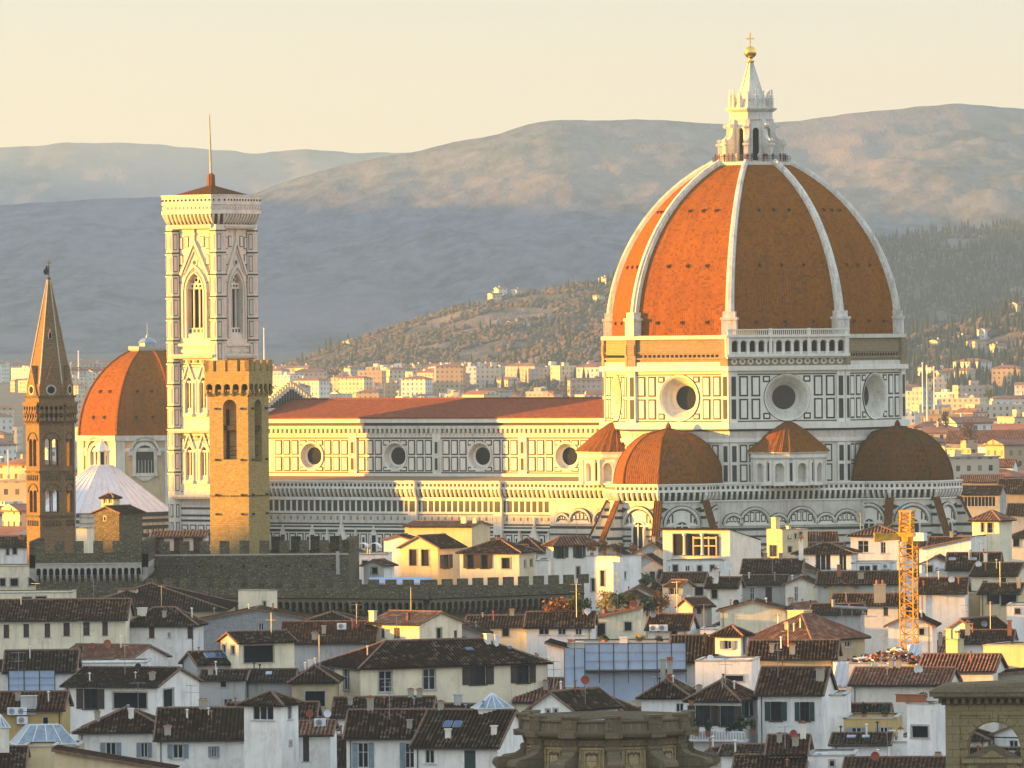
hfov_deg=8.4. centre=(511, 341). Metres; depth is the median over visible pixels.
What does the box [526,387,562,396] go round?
apartment block
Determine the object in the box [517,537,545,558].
house
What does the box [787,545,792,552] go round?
window
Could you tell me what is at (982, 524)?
window
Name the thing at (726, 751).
house
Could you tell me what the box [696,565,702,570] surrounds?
window
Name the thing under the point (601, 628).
window
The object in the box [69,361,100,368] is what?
apartment block
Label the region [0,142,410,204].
hill
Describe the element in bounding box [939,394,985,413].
apartment block
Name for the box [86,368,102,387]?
apartment block
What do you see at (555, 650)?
house
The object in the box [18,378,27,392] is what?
apartment block
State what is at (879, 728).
window
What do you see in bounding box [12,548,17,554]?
window
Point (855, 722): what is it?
house
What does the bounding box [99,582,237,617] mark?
roof
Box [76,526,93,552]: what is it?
house
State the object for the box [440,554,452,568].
window
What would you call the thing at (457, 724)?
roof window
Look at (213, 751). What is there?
window
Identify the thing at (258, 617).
house
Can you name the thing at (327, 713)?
satellite dish
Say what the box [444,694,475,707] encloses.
house
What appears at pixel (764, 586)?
house
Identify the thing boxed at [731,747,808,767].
house
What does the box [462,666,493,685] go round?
window
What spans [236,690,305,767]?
turret
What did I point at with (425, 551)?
window
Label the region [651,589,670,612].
potted shrub
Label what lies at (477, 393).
apartment block
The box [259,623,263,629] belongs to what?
window
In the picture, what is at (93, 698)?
window
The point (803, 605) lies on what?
house
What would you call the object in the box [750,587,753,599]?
window
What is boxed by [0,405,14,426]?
apartment block
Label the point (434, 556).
house
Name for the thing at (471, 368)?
apartment block
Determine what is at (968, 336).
villa
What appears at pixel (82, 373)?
apartment block
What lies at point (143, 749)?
window
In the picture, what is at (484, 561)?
window
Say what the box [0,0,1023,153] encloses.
sky
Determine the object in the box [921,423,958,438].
apartment block
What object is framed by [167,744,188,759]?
window
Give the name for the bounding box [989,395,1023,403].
apartment block
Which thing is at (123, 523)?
house
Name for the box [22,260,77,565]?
spire tower
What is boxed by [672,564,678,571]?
window
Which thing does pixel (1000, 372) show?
apartment block
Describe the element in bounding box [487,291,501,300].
villa
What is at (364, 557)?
house
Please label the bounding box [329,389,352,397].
apartment block
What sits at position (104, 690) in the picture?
house
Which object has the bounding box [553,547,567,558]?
window
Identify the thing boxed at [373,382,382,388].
apartment block
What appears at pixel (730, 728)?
potted shrub
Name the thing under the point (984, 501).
window
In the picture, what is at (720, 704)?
house
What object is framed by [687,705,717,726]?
window
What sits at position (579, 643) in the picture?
house
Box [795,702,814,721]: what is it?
window
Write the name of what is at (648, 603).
potted shrub
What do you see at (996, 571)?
house
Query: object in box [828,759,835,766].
window
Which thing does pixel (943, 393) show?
apartment block
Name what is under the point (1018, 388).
apartment block
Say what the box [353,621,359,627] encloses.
satellite dish
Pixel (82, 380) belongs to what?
apartment block
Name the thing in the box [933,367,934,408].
mast
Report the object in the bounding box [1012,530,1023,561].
house
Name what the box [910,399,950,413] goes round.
apartment block
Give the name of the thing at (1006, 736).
house
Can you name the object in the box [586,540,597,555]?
potted shrub
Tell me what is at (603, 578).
window
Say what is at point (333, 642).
house
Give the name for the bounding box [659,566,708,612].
house
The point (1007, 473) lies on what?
apartment block
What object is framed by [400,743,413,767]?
window
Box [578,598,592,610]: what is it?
potted shrub
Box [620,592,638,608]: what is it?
potted shrub
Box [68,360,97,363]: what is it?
apartment block
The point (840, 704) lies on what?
house
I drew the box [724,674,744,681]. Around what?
window
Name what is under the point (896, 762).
house
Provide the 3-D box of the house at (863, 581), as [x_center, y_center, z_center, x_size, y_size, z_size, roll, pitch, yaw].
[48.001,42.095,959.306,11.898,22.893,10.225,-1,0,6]
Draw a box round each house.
[0,536,26,563]
[0,564,35,589]
[0,589,76,598]
[0,596,135,658]
[0,659,4,690]
[0,690,73,744]
[0,745,30,767]
[1,646,81,690]
[10,740,85,748]
[23,741,60,767]
[51,745,179,767]
[59,666,203,739]
[69,636,172,665]
[71,704,156,760]
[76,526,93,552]
[79,658,150,668]
[90,504,145,552]
[98,493,122,506]
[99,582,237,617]
[114,587,141,592]
[129,606,208,666]
[149,530,209,550]
[152,698,244,767]
[178,647,229,697]
[198,661,250,705]
[199,603,315,649]
[215,629,298,667]
[225,697,322,719]
[237,589,277,609]
[246,662,298,698]
[280,618,378,671]
[286,658,344,714]
[298,719,340,767]
[303,605,368,619]
[317,633,552,707]
[329,688,437,733]
[337,725,346,767]
[342,695,426,767]
[359,552,391,583]
[359,558,398,583]
[364,610,466,641]
[380,533,415,584]
[396,533,467,584]
[401,517,493,548]
[408,700,523,767]
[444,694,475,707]
[455,539,540,584]
[462,620,493,637]
[465,608,525,651]
[490,537,504,539]
[512,677,579,711]
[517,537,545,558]
[523,609,598,658]
[525,679,624,712]
[536,558,551,583]
[541,535,602,598]
[544,638,568,676]
[565,686,640,710]
[566,637,668,687]
[587,554,641,613]
[595,586,660,637]
[596,605,645,638]
[598,543,629,554]
[625,700,640,707]
[629,584,662,595]
[634,536,662,558]
[635,657,695,711]
[638,552,662,577]
[644,537,662,544]
[644,606,699,637]
[647,578,662,592]
[656,569,662,579]
[658,528,760,575]
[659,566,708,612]
[663,579,696,612]
[667,559,725,575]
[669,633,718,686]
[673,596,716,633]
[681,673,757,751]
[694,656,760,690]
[699,626,720,633]
[703,567,745,623]
[704,736,730,767]
[708,624,754,655]
[715,595,792,632]
[717,739,764,767]
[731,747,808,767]
[739,552,805,580]
[742,572,790,604]
[746,636,842,669]
[749,610,871,658]
[753,658,838,750]
[764,721,813,757]
[766,517,808,557]
[781,569,815,605]
[787,597,817,609]
[790,542,862,570]
[798,534,821,578]
[807,749,859,767]
[808,531,838,541]
[808,542,845,546]
[809,603,867,632]
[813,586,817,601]
[815,564,905,602]
[824,580,857,602]
[828,690,851,748]
[828,721,896,755]
[829,580,908,654]
[835,659,911,689]
[841,749,945,767]
[842,713,902,735]
[846,524,906,593]
[847,659,962,733]
[851,560,896,569]
[851,702,893,712]
[883,607,941,657]
[889,726,906,755]
[903,728,993,745]
[905,701,945,755]
[906,543,920,569]
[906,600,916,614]
[907,568,918,599]
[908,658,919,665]
[909,541,926,546]
[916,571,971,639]
[918,534,985,576]
[918,553,945,576]
[918,591,979,616]
[918,651,1008,731]
[926,531,969,545]
[933,751,1020,767]
[935,568,946,576]
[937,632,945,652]
[943,615,1012,637]
[944,548,1003,588]
[945,430,1023,447]
[945,629,964,652]
[959,474,1004,484]
[959,620,1018,652]
[960,485,1007,516]
[967,509,1016,561]
[968,559,1023,590]
[970,745,1020,756]
[976,577,1023,623]
[978,447,985,452]
[982,641,1023,668]
[987,727,1019,745]
[997,478,1023,505]
[998,667,1023,729]
[999,458,1018,471]
[1005,503,1023,533]
[1006,602,1023,640]
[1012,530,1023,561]
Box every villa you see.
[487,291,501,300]
[494,286,507,295]
[508,319,535,325]
[510,287,526,296]
[592,294,604,302]
[598,275,611,283]
[929,338,952,345]
[957,333,971,339]
[966,339,985,349]
[976,328,991,339]
[989,342,1006,352]
[1011,302,1023,311]
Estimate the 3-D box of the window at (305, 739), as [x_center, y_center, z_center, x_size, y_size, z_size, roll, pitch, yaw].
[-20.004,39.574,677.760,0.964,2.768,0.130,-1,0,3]
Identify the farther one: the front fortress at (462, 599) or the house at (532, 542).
the house at (532, 542)
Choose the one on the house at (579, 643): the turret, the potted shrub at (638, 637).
the potted shrub at (638, 637)
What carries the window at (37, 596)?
in the house at (24, 594)
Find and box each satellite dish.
[104,639,110,648]
[135,663,140,671]
[306,710,312,723]
[324,710,330,724]
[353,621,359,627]
[581,675,589,703]
[584,608,590,614]
[630,600,636,607]
[650,611,655,617]
[726,564,732,579]
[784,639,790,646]
[790,730,796,736]
[871,752,879,759]
[914,665,922,672]
[948,576,954,582]
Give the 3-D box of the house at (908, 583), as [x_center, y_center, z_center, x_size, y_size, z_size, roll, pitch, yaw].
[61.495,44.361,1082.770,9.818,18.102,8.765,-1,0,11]
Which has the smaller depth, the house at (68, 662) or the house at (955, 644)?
the house at (68, 662)
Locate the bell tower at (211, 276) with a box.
[161,114,261,549]
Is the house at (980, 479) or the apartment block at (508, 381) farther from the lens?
the apartment block at (508, 381)
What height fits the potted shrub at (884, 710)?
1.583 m
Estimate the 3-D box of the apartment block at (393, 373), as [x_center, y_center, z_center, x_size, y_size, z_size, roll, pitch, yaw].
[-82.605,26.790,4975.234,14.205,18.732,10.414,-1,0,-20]
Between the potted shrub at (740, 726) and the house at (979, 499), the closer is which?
the potted shrub at (740, 726)
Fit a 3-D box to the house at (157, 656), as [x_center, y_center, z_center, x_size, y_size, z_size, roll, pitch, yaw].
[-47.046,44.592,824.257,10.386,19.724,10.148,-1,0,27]
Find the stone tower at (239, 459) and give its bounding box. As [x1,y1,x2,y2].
[204,360,272,553]
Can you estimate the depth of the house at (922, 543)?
1228.45 m
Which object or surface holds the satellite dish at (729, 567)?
on the house at (722, 591)
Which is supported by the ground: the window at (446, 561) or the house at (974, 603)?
the house at (974, 603)
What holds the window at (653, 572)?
in the house at (651, 563)
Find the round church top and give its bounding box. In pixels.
[492,710,720,767]
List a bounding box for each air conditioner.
[7,707,17,715]
[17,707,26,715]
[17,716,27,724]
[314,718,325,726]
[337,623,345,629]
[649,625,658,631]
[659,625,667,631]
[882,563,889,569]
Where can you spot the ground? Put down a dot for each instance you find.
(8, 397)
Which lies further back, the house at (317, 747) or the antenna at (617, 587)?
the antenna at (617, 587)
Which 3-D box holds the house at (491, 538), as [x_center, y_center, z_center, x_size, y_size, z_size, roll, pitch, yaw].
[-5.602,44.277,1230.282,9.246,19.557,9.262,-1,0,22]
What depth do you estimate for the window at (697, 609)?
915.56 m
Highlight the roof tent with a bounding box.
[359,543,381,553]
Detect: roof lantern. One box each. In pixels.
[0,714,10,752]
[9,723,77,745]
[470,693,513,713]
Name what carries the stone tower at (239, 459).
on the ground
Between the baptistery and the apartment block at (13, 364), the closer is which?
the baptistery
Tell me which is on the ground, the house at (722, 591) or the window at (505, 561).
the house at (722, 591)
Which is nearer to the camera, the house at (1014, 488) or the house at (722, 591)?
the house at (722, 591)
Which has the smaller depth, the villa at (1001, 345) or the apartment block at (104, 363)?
the villa at (1001, 345)
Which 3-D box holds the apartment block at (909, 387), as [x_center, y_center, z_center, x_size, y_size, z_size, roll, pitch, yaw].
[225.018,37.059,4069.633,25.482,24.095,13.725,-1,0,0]
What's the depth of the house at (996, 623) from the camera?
849.47 m
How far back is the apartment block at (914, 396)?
3958.85 m
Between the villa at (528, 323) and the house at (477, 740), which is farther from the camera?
the villa at (528, 323)
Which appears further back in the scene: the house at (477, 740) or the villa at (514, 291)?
the villa at (514, 291)
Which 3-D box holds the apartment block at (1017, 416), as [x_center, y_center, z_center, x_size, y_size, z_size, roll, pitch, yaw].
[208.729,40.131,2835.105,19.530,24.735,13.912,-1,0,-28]
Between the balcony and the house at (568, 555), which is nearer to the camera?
the balcony
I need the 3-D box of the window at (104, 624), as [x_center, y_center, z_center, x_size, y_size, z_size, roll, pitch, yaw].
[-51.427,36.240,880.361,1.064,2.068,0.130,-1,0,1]
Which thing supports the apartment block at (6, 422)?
on the ground
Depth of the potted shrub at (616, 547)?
1027.47 m
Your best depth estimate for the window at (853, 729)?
695.84 m
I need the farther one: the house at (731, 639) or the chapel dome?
the chapel dome
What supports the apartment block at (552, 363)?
on the hill at (473, 386)
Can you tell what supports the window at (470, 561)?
in the house at (500, 558)
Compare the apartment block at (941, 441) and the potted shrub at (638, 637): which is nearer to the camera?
the potted shrub at (638, 637)
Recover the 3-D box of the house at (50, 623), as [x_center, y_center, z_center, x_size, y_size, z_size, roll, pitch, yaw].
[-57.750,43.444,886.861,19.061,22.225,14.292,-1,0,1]
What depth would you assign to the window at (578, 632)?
872.36 m
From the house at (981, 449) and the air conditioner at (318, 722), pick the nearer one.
the air conditioner at (318, 722)
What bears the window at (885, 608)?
in the house at (882, 604)
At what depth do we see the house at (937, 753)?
662.63 m
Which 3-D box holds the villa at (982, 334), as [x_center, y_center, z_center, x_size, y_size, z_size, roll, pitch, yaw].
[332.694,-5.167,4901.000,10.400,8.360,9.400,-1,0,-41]
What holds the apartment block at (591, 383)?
on the hill at (473, 386)
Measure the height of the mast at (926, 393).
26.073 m
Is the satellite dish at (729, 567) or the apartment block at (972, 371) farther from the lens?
the apartment block at (972, 371)
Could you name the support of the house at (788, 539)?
on the ground
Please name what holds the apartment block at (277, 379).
on the ground
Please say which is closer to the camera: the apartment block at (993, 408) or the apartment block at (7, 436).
the apartment block at (993, 408)
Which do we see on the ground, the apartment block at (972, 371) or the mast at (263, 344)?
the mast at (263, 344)
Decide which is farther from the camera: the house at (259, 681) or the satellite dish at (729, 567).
the satellite dish at (729, 567)
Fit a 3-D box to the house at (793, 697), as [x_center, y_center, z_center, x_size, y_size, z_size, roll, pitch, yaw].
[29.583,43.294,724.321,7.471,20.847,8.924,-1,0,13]
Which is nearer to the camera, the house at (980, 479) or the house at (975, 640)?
the house at (975, 640)
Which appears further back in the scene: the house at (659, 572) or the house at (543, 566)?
the house at (659, 572)
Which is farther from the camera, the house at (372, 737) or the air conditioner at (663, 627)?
the air conditioner at (663, 627)
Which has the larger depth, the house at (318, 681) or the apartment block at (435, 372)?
the apartment block at (435, 372)
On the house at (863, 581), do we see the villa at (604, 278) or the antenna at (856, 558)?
the antenna at (856, 558)
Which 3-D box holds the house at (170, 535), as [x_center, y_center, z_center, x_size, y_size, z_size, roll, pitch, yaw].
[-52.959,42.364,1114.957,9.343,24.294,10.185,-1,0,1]
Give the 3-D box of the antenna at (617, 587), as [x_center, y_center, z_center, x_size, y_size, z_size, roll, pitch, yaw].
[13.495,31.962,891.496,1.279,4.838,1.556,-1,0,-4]
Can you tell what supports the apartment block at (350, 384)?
on the ground
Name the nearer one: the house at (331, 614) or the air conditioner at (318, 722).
the air conditioner at (318, 722)
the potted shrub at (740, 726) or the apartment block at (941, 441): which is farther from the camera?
the apartment block at (941, 441)
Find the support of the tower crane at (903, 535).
on the ground
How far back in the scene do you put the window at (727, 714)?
718.98 m
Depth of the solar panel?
822.49 m
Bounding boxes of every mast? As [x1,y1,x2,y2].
[263,328,264,359]
[922,362,923,412]
[926,365,927,420]
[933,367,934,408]
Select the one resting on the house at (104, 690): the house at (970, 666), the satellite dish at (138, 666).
the satellite dish at (138, 666)
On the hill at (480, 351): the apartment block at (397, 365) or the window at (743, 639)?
the apartment block at (397, 365)
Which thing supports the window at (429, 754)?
in the house at (477, 740)
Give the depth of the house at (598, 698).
705.33 m
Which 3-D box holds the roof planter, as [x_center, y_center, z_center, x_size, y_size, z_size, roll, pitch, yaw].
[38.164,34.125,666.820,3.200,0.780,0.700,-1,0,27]
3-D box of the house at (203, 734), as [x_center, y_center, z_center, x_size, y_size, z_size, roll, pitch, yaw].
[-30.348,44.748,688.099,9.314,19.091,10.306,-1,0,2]
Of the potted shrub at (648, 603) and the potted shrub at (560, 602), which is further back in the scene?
the potted shrub at (648, 603)
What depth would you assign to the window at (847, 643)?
827.95 m
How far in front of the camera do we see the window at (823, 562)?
1025.63 m
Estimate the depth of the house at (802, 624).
827.25 m
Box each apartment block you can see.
[0,361,9,382]
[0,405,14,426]
[0,413,12,433]
[0,431,13,442]
[0,440,16,459]
[0,454,55,479]
[0,456,11,462]
[0,474,55,504]
[0,501,22,505]
[0,503,26,525]
[0,506,3,525]
[0,526,26,535]
[9,361,30,377]
[10,378,23,391]
[11,366,29,379]
[13,427,22,451]
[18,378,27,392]
[45,441,76,467]
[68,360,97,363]
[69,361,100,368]
[70,368,88,376]
[72,375,87,388]
[73,383,84,394]
[75,394,84,423]
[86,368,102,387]
[89,371,100,386]
[97,358,110,367]
[273,364,299,373]
[273,366,287,374]
[273,372,303,385]
[292,376,328,397]
[294,367,326,379]
[295,363,321,370]
[298,381,310,394]
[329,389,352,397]
[330,373,344,391]
[333,371,355,376]
[338,374,372,397]
[345,366,365,374]
[355,387,383,397]
[357,367,385,385]
[373,364,386,369]
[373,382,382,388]
[383,378,398,397]
[386,366,406,381]
[387,363,402,368]
[395,394,436,397]
[399,374,410,395]
[401,374,432,395]
[402,363,428,371]
[405,369,427,375]
[408,365,424,371]
[417,369,433,382]
[419,394,439,397]
[427,362,441,368]
[433,383,445,395]
[434,363,450,382]
[436,364,466,392]
[440,389,452,397]
[445,390,463,396]
[447,392,461,396]
[461,389,500,396]
[466,362,480,383]
[466,373,469,388]
[467,385,511,396]
[476,362,501,388]
[490,362,504,376]
[496,377,520,386]
[498,363,514,365]
[505,361,545,381]
[523,364,550,382]
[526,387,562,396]
[545,361,556,366]
[551,362,575,382]
[566,378,602,396]
[576,362,602,377]
[578,361,601,365]
[586,390,602,396]
[906,384,919,390]
[906,387,933,408]
[906,409,916,424]
[907,418,943,429]
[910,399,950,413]
[910,411,920,423]
[918,365,943,375]
[919,407,976,421]
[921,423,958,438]
[928,375,945,391]
[932,436,945,445]
[935,370,954,382]
[935,389,952,398]
[937,421,959,428]
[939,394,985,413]
[941,413,992,429]
[942,366,977,379]
[946,440,977,453]
[948,450,1000,478]
[952,380,992,403]
[953,358,991,371]
[954,405,988,415]
[965,401,1023,417]
[984,439,1023,470]
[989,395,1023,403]
[992,363,1023,387]
[992,423,1023,429]
[996,409,1023,422]
[999,469,1023,477]
[1014,382,1023,394]
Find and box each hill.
[0,104,1023,354]
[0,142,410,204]
[306,284,610,375]
[464,334,601,392]
[889,231,1023,324]
[911,330,1021,355]
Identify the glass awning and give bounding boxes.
[369,577,431,583]
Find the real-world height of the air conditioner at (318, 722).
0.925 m
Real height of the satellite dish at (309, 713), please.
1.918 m
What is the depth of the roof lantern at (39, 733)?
679.35 m
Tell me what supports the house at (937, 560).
on the ground
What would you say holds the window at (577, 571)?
in the house at (568, 555)
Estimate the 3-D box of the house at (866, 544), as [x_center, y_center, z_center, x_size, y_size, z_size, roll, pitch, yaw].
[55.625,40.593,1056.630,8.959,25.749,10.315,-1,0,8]
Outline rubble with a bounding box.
[839,647,927,661]
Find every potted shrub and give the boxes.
[542,598,562,611]
[553,597,575,610]
[562,593,585,610]
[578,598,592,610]
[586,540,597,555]
[595,590,616,612]
[598,541,609,555]
[600,634,608,641]
[611,590,625,611]
[612,541,624,555]
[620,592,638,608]
[628,542,638,554]
[634,633,645,641]
[637,598,663,616]
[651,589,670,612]
[654,635,662,641]
[687,696,695,704]
[694,718,700,735]
[704,719,712,735]
[725,722,737,731]
[732,713,751,730]
[748,717,757,734]
[860,702,867,716]
[881,704,888,716]
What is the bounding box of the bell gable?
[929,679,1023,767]
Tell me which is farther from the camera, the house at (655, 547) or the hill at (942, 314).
the hill at (942, 314)
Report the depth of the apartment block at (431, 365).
4994.84 m
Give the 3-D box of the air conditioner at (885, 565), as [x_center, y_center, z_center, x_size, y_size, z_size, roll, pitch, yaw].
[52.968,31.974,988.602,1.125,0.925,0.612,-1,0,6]
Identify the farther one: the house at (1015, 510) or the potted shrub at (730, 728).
the house at (1015, 510)
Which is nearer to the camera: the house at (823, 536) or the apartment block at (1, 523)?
the house at (823, 536)
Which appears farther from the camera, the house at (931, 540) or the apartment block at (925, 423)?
the apartment block at (925, 423)
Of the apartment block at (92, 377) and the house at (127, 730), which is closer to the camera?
the house at (127, 730)
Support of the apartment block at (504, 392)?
on the ground
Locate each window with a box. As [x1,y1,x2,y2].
[0,577,6,586]
[2,625,10,638]
[5,548,9,555]
[9,577,18,586]
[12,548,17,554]
[22,624,29,637]
[27,577,35,585]
[34,595,46,597]
[42,716,48,723]
[45,623,49,636]
[62,623,70,636]
[76,689,103,709]
[83,622,89,635]
[100,742,120,754]
[101,622,107,636]
[112,691,147,708]
[136,742,151,758]
[148,628,155,638]
[163,687,174,706]
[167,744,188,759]
[187,627,193,638]
[208,746,219,758]
[219,681,227,687]
[222,643,225,652]
[230,644,234,654]
[243,644,274,663]
[251,707,274,720]
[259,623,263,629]
[287,706,293,720]
[301,737,310,762]
[304,690,326,706]
[342,669,349,690]
[352,743,373,767]
[370,566,377,573]
[378,669,393,692]
[380,628,385,638]
[393,628,400,638]
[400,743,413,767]
[408,548,417,565]
[420,548,429,566]
[422,668,436,690]
[423,750,435,764]
[436,627,442,637]
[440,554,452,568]
[443,721,452,727]
[452,721,462,727]
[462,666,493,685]
[463,554,477,568]
[464,750,475,767]
[478,555,491,568]
[501,557,510,568]
[501,628,509,636]
[511,665,535,683]
[537,629,550,635]
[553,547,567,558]
[557,629,566,635]
[573,546,585,557]
[574,629,582,635]
[575,566,580,578]
[590,577,595,591]
[596,622,605,637]
[599,569,605,586]
[623,621,632,631]
[649,570,655,577]
[664,588,682,595]
[672,533,719,555]
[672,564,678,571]
[676,703,683,711]
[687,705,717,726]
[694,586,703,595]
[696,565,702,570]
[696,608,702,614]
[709,564,714,571]
[710,589,717,598]
[712,706,741,726]
[720,640,735,649]
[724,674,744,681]
[742,637,746,654]
[742,701,752,717]
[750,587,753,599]
[765,587,771,601]
[765,702,786,721]
[768,544,777,556]
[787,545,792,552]
[794,587,798,601]
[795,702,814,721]
[815,555,830,570]
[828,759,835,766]
[839,554,846,569]
[844,641,852,647]
[846,727,865,731]
[858,541,868,552]
[859,566,869,569]
[872,565,877,569]
[876,727,891,730]
[879,542,886,553]
[882,607,887,616]
[910,724,929,738]
[919,627,925,635]
[925,564,933,572]
[962,496,995,506]
[980,522,984,532]
[986,522,993,532]
[986,595,1000,604]
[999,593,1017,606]
[1009,740,1017,745]
[1012,539,1019,546]
[1013,607,1021,614]
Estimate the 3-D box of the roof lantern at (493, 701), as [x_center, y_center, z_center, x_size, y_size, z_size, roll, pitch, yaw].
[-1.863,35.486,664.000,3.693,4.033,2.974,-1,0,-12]
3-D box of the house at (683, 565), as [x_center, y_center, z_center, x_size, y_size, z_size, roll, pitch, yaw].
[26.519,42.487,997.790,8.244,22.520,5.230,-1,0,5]
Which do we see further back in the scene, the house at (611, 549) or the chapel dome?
the chapel dome
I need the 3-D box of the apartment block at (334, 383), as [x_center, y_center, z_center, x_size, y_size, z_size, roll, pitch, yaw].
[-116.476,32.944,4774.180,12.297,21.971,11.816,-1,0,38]
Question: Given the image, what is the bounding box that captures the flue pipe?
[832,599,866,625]
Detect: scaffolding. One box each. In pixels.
[8,663,54,690]
[564,641,584,688]
[584,636,686,700]
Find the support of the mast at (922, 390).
on the ground
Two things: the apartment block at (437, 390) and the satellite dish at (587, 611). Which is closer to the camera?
the satellite dish at (587, 611)
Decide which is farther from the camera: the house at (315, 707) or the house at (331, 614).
the house at (331, 614)
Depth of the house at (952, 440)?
2307.67 m
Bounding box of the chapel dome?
[75,323,168,505]
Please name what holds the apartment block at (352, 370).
on the hill at (480, 351)
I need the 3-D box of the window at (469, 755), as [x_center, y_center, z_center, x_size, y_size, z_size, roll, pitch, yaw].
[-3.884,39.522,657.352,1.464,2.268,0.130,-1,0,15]
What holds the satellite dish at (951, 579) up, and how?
on the house at (944, 601)
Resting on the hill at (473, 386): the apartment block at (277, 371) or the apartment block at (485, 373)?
the apartment block at (485, 373)
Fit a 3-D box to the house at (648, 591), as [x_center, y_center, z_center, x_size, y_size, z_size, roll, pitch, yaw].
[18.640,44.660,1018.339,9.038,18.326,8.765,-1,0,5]
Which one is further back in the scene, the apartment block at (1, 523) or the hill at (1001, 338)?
the hill at (1001, 338)
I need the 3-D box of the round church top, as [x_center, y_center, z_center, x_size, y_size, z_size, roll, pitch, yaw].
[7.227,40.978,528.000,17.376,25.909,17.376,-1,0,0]
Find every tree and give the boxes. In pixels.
[546,382,594,396]
[638,572,657,587]
[940,410,950,427]
[958,417,980,446]
[983,385,993,398]
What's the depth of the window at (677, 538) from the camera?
1062.59 m
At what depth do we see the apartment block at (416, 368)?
5032.59 m
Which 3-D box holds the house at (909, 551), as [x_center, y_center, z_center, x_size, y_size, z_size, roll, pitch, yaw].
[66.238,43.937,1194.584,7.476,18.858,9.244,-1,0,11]
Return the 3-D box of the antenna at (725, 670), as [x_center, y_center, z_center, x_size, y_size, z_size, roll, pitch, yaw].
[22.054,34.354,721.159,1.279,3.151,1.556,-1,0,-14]
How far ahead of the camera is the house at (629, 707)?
767.55 m
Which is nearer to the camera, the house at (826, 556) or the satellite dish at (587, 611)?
the satellite dish at (587, 611)
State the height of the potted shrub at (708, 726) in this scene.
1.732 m
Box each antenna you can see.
[13,652,23,683]
[30,583,41,597]
[386,686,394,719]
[389,614,402,639]
[546,660,560,683]
[570,583,581,617]
[613,572,622,607]
[719,658,728,683]
[851,552,861,569]
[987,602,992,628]
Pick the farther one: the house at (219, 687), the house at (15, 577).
the house at (15, 577)
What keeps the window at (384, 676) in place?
in the house at (445, 669)
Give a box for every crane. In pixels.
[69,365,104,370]
[874,510,926,651]
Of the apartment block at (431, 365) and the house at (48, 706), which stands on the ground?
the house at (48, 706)
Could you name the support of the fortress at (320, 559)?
on the ground
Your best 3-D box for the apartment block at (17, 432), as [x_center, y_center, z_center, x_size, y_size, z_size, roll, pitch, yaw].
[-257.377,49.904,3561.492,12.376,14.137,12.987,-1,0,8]
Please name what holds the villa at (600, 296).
on the hill at (480, 351)
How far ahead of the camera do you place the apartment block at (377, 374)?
4873.78 m
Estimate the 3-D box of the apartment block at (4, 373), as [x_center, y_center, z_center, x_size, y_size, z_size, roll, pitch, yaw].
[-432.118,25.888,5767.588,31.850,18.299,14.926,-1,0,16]
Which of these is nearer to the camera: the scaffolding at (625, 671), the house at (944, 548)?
the scaffolding at (625, 671)
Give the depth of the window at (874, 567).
989.24 m
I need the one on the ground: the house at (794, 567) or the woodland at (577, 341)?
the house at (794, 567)
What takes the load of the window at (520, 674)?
in the house at (445, 669)
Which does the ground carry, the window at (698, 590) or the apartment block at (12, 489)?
the apartment block at (12, 489)
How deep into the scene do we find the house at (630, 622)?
887.02 m
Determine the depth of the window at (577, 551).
1055.35 m
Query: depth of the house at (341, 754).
707.77 m
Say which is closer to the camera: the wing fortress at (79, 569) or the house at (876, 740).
the house at (876, 740)
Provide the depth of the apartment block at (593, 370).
4660.58 m
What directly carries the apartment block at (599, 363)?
on the hill at (473, 386)
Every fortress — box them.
[29,536,154,597]
[142,536,358,586]
[146,574,588,619]
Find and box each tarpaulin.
[833,662,848,687]
[907,644,921,656]
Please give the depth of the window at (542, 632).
872.57 m
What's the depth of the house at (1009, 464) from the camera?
2002.62 m
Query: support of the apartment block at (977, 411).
on the ground
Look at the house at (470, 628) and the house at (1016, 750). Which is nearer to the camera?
the house at (1016, 750)
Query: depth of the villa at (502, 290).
5689.06 m
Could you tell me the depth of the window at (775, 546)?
1077.22 m
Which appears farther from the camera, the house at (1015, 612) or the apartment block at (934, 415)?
the apartment block at (934, 415)
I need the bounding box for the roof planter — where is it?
[894,694,927,702]
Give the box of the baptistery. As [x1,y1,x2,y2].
[45,434,168,539]
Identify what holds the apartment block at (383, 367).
on the hill at (480, 351)
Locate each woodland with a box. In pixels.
[273,270,613,378]
[484,315,603,396]
[875,217,1023,334]
[904,288,1023,396]
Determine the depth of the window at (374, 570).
1018.40 m
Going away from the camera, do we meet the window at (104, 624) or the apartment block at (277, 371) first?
the window at (104, 624)
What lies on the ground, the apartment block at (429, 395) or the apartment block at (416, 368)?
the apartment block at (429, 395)
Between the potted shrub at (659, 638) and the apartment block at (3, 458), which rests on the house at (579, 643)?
the potted shrub at (659, 638)
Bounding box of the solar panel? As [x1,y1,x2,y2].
[203,652,226,657]
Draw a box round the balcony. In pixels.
[689,731,748,741]
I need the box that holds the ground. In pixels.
[0,352,313,458]
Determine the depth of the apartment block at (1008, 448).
2096.70 m
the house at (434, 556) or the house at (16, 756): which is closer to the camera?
the house at (16, 756)
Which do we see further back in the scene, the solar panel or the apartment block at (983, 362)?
the apartment block at (983, 362)
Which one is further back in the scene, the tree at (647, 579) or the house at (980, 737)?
the tree at (647, 579)
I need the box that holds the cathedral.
[268,33,971,552]
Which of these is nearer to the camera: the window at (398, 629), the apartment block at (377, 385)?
the window at (398, 629)
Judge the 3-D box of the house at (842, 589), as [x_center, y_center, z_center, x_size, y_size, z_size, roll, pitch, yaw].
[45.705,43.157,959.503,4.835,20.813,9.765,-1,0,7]

